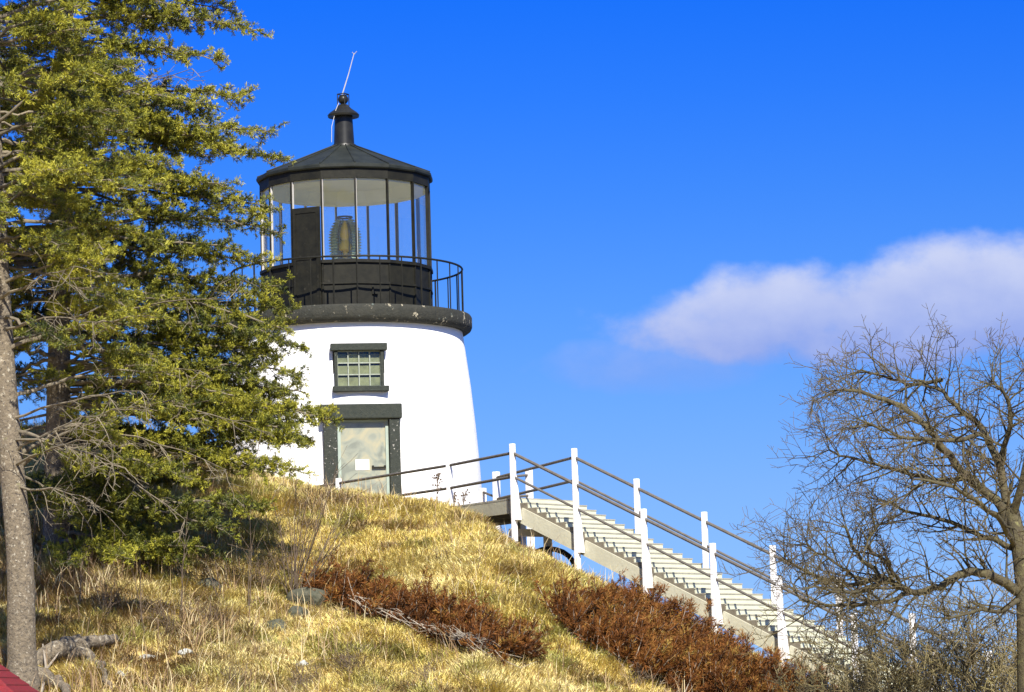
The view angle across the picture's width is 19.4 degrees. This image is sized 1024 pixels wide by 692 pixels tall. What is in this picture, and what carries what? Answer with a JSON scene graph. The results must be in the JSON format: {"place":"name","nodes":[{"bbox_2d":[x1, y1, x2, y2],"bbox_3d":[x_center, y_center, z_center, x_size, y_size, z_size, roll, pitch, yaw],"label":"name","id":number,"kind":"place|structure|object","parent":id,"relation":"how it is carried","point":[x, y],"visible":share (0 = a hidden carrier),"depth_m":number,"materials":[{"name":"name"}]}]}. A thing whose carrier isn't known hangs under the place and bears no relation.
{"place":"outdoors","nodes":[
{"label":"outdoors","id":0,"kind":"place"},
{"bbox_2d":[0,409,809,691],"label":"ground","id":1,"kind":"structure","parent":0,"point":[234,587],"depth_m":48.90,"materials":[{"name":"beige plant"}]},
{"bbox_2d":[0,664,38,691],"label":"shed","id":2,"kind":"structure","parent":1,"relation":"on","point":[10,681],"depth_m":40.54,"materials":[{"name":"red"}]},
{"bbox_2d":[41,644,59,691],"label":"fallen stick","id":3,"kind":"object","parent":1,"relation":"on","point":[46,666],"visible":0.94,"depth_m":45.54,"materials":[{"name":"grey wood"}]},
{"bbox_2d":[76,548,89,605],"bbox_3d":[-6.987,3.830,48.772,0.256,1.093,0.356,0,-7,-11],"label":"bare sapling","id":4,"kind":"object","parent":1,"relation":"on","point":[81,582],"visible":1,"depth_m":48.69,"materials":[{"name":"brown plant"}]},
{"bbox_2d":[65,553,133,617],"bbox_3d":[-6.579,3.902,48.322,1.020,1.117,0.885,-3,-7,11],"label":"bramble","id":5,"kind":"object","parent":1,"relation":"on","point":[106,592],"visible":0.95,"depth_m":48.41,"materials":[{"name":"brown plant"}]},
{"bbox_2d":[0,0,215,691],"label":"spruce tree","id":6,"kind":"object","parent":1,"relation":"on","point":[81,159],"visible":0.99,"depth_m":45.31,"materials":[{"name":"green plant"}]},
{"bbox_2d":[102,586,121,622],"bbox_3d":[-6.414,4.205,48.078,0.258,0.760,0.423,-6,-8,31],"label":"bare sapling","id":7,"kind":"object","parent":1,"relation":"on","point":[110,604],"visible":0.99,"depth_m":48.02,"materials":[{"name":"brown plant"}]},
{"bbox_2d":[131,544,148,629],"bbox_3d":[-5.917,3.913,47.757,0.285,1.622,0.494,-1,-7,-8],"label":"bare sapling","id":8,"kind":"object","parent":1,"relation":"on","point":[140,603],"visible":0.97,"depth_m":47.69,"materials":[{"name":"brown plant"}]},
{"bbox_2d":[140,654,152,659],"bbox_3d":[-5.694,4.875,46.812,0.297,0.147,0.197,-2,-7,7],"label":"rock","id":9,"kind":"object","parent":1,"relation":"on","point":[145,655],"visible":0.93,"depth_m":46.73,"materials":[{"name":"stone"}]},
{"bbox_2d":[135,591,193,637],"bbox_3d":[-5.548,4.331,47.885,0.965,0.880,1.075,-2,-7,0],"label":"bramble","id":10,"kind":"object","parent":1,"relation":"on","point":[167,620],"visible":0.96,"depth_m":47.77,"materials":[{"name":"brown plant"}]},
{"bbox_2d":[0,0,344,576],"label":"spruce tree","id":11,"kind":"object","parent":1,"relation":"on","point":[205,375],"visible":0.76,"depth_m":51.91,"materials":[{"name":"green plant"}]},
{"bbox_2d":[173,511,188,618],"bbox_3d":[-5.385,3.650,48.751,0.285,1.953,0.515,-2,-7,0],"label":"bare sapling","id":12,"kind":"object","parent":1,"relation":"on","point":[182,591],"visible":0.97,"depth_m":48.64,"materials":[{"name":"brown plant"}]},
{"bbox_2d":[178,648,191,655],"bbox_3d":[-5.095,4.792,46.839,0.221,0.141,0.214,-6,-8,32],"label":"rock","id":13,"kind":"object","parent":1,"relation":"on","point":[182,653],"visible":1,"depth_m":46.78,"materials":[{"name":"stone"}]},
{"bbox_2d":[195,577,221,590],"bbox_3d":[-5.149,4.081,50.672,0.506,0.342,0.366,-3,-7,14],"label":"rock","id":14,"kind":"object","parent":1,"relation":"on","point":[208,581],"visible":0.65,"depth_m":50.55,"materials":[{"name":"grey stone"}]},
{"bbox_2d":[201,540,221,598],"bbox_3d":[-5.046,3.747,50.157,0.374,1.313,0.457,1,-7,-20],"label":"bare sapling","id":15,"kind":"object","parent":1,"relation":"on","point":[212,573],"visible":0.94,"depth_m":50.08,"materials":[{"name":"brown plant"}]},
{"bbox_2d":[171,587,254,627],"bbox_3d":[-4.834,4.291,48.562,1.187,0.821,0.816,-6,-8,36],"label":"bramble","id":16,"kind":"object","parent":1,"relation":"on","point":[210,614],"visible":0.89,"depth_m":48.57,"materials":[{"name":"brown plant"}]},
{"bbox_2d":[216,660,259,688],"bbox_3d":[-4.192,5.049,45.609,0.690,0.546,0.774,2,-7,-26],"label":"bramble","id":17,"kind":"object","parent":1,"relation":"on","point":[229,674],"visible":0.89,"depth_m":45.62,"materials":[{"name":"brown plant"}]},
{"bbox_2d":[229,503,258,610],"bbox_3d":[-4.390,3.503,49.685,0.438,1.948,0.501,-5,-7,26],"label":"bare sapling","id":18,"kind":"object","parent":1,"relation":"on","point":[249,579],"visible":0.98,"depth_m":49.60,"materials":[{"name":"brown plant"}]},
{"bbox_2d":[234,538,292,589],"bbox_3d":[-4.163,3.740,51.172,1.226,1.063,0.889,-6,-8,33],"label":"bramble","id":19,"kind":"object","parent":1,"relation":"on","point":[264,572],"visible":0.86,"depth_m":51.19,"materials":[{"name":"brown plant"}]},
{"bbox_2d":[264,619,285,631],"bbox_3d":[-3.905,4.599,48.925,0.398,0.301,0.287,-6,-8,33],"label":"rock","id":20,"kind":"object","parent":1,"relation":"on","point":[275,621],"visible":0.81,"depth_m":48.87,"materials":[{"name":"grey stone"}]},
{"bbox_2d":[285,606,307,620],"bbox_3d":[-3.580,4.466,49.703,0.327,0.332,0.318,-6,-8,36],"label":"rock","id":21,"kind":"object","parent":1,"relation":"on","point":[293,610],"visible":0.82,"depth_m":49.61,"materials":[{"name":"grey stone"}]},
{"bbox_2d":[286,587,328,607],"bbox_3d":[-3.456,4.281,50.668,0.750,0.424,0.569,-1,-7,-2],"label":"rock","id":22,"kind":"object","parent":1,"relation":"on","point":[317,596],"visible":0.73,"depth_m":50.45,"materials":[{"name":"grey stone"}]},
{"bbox_2d":[286,654,331,691],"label":"bramble","id":23,"kind":"object","parent":1,"relation":"on","point":[300,675],"visible":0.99,"depth_m":45.92,"materials":[{"name":"brown plant"}]},
{"bbox_2d":[262,445,369,593],"bbox_3d":[-3.346,3.050,50.926,1.940,2.738,1.731,-2,-7,0],"label":"bare shrub","id":24,"kind":"object","parent":1,"relation":"on","point":[296,577],"visible":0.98,"depth_m":50.82,"materials":[{"name":"brown plant"}]},
{"bbox_2d":[327,637,370,676],"bbox_3d":[-2.510,4.802,46.143,0.722,0.694,0.722,-2,-7,0],"label":"bramble","id":25,"kind":"object","parent":1,"relation":"on","point":[349,657],"visible":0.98,"depth_m":46.16,"materials":[{"name":"brown plant"}]},
{"bbox_2d":[226,51,481,505],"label":"lighthouse","id":26,"kind":"object","parent":1,"relation":"on","point":[383,339],"visible":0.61,"depth_m":66.43,"materials":[{"name":"white paint"}]},
{"bbox_2d":[292,206,321,305],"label":"gallery door","id":27,"kind":"structure","parent":26,"relation":"in","point":[306,234],"depth_m":66.88,"materials":[{"name":"black paint"}]},
{"bbox_2d":[328,215,361,258],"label":"fresnel lens","id":28,"kind":"object","parent":26,"relation":"on","point":[342,238],"visible":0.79,"depth_m":68.62,"materials":[{"name":"clear glass"}]},
{"bbox_2d":[330,343,388,391],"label":"window","id":29,"kind":"structure","parent":26,"relation":"in","point":[357,367],"depth_m":65.65,"materials":[{"name":"glass"}]},
{"bbox_2d":[320,403,401,494],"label":"door","id":30,"kind":"structure","parent":26,"relation":"in","point":[367,427],"depth_m":65.34,"materials":[{"name":"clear glass"}]},
{"bbox_2d":[401,655,438,683],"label":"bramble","id":31,"kind":"object","parent":1,"relation":"on","point":[424,666],"visible":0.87,"depth_m":45.59,"materials":[{"name":"brown plant"}]},
{"bbox_2d":[298,547,554,667],"bbox_3d":[-1.455,4.234,49.007,1.706,2.257,6.560,3,-8,-36],"label":"juniper shrub","id":32,"kind":"object","parent":1,"relation":"on","point":[425,611],"visible":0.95,"depth_m":48.47,"materials":[{"name":"brown plant"}]},
{"bbox_2d":[432,473,442,498],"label":"dry weed","id":33,"kind":"object","parent":1,"relation":"on","point":[437,478],"visible":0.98,"depth_m":57.23,"materials":[{"name":"brown plant"}]},
{"bbox_2d":[431,548,450,561],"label":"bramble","id":34,"kind":"object","parent":1,"relation":"on","point":[439,554],"visible":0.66,"depth_m":52.66,"materials":[{"name":"yellow plant"}]},
{"bbox_2d":[453,491,456,505],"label":"dry weed","id":35,"kind":"object","parent":1,"relation":"on","point":[454,499],"visible":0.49,"depth_m":66.06,"materials":[{"name":"plant"}]},
{"bbox_2d":[457,489,470,504],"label":"dry weed","id":36,"kind":"object","parent":1,"relation":"on","point":[466,495],"visible":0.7,"depth_m":66.00,"materials":[{"name":"brown plant"}]},
{"bbox_2d":[479,470,534,548],"bbox_3d":[-0.242,5.554,61.167,1.076,6.061,1.085,5,-9,-45],"label":"walkway railing","id":37,"kind":"object","parent":1,"relation":"on","point":[528,475],"visible":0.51,"depth_m":61.42,"materials":[{"name":"white wood"}]},
{"bbox_2d":[453,498,572,555],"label":"boardwalk","id":38,"kind":"structure","parent":1,"relation":"on","point":[498,511],"depth_m":55.86,"materials":[{"name":"grey wood"}]},
{"bbox_2d":[536,546,574,566],"bbox_3d":[0.849,4.003,55.658,0.888,0.583,0.160,1,-7,-25],"label":"drain pipe","id":39,"kind":"object","parent":1,"relation":"on","point":[566,554],"visible":0.57,"depth_m":55.65,"materials":[{"name":"black plastic"}]},
{"bbox_2d":[318,443,959,688],"bbox_3d":[1.245,5.184,54.785,1.875,6.879,18.804,4,-9,-41],"label":"stair railing","id":40,"kind":"object","parent":1,"relation":"on","point":[647,577],"visible":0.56,"depth_m":53.48,"materials":[{"name":"white wood"}]},
{"bbox_2d":[622,661,657,686],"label":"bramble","id":41,"kind":"object","parent":1,"relation":"on","point":[644,676],"visible":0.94,"depth_m":47.07,"materials":[{"name":"brown plant"}]},
{"bbox_2d":[530,566,805,691],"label":"juniper shrub","id":42,"kind":"object","parent":1,"relation":"on","point":[632,626],"visible":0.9,"depth_m":48.56,"materials":[{"name":"brown plant"}]},
{"bbox_2d":[508,499,943,691],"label":"staircase","id":43,"kind":"structure","parent":1,"relation":"on","point":[606,546],"depth_m":53.48,"materials":[{"name":"white wood"}]},
{"bbox_2d":[492,448,1005,690],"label":"stair railing","id":44,"kind":"object","parent":1,"relation":"on","point":[635,485],"visible":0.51,"depth_m":55.14,"materials":[{"name":"white wood"}]},
{"bbox_2d":[694,645,855,691],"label":"juniper shrub","id":45,"kind":"object","parent":1,"relation":"on","point":[752,682],"visible":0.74,"depth_m":47.31,"materials":[{"name":"brown plant"}]},
{"bbox_2d":[782,638,902,691],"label":"bare shrub","id":46,"kind":"object","parent":1,"relation":"on","point":[818,680],"visible":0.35,"depth_m":47.05,"materials":[{"name":"brown plant"}]},
{"bbox_2d":[764,592,967,691],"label":"bare shrub","id":47,"kind":"object","parent":1,"relation":"on","point":[845,685],"visible":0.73,"depth_m":44.13,"materials":[{"name":"brown plant"}]},
{"bbox_2d":[709,303,1023,691],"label":"bare tree","id":48,"kind":"object","parent":1,"relation":"on","point":[1007,516],"visible":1,"depth_m":41.66,"materials":[{"name":"brown plant"}]},
{"bbox_2d":[791,573,1016,691],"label":"bare shrub","id":49,"kind":"object","parent":1,"relation":"on","point":[939,682],"visible":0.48,"depth_m":44.88,"materials":[{"name":"brown plant"}]},
{"bbox_2d":[875,556,1021,691],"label":"bare shrub","id":50,"kind":"object","parent":1,"relation":"on","point":[989,675],"visible":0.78,"depth_m":43.43,"materials":[{"name":"brown plant"}]},
{"bbox_2d":[907,529,1016,691],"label":"bare shrub","id":51,"kind":"object","parent":1,"relation":"on","point":[1007,643],"visible":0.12,"depth_m":47.09,"materials":[{"name":"brown plant"}]},
{"bbox_2d":[0,0,1023,683],"label":"sky","id":52,"kind":"structure","parent":0,"point":[645,208],"materials":[{"name":"blue"}]}
]}

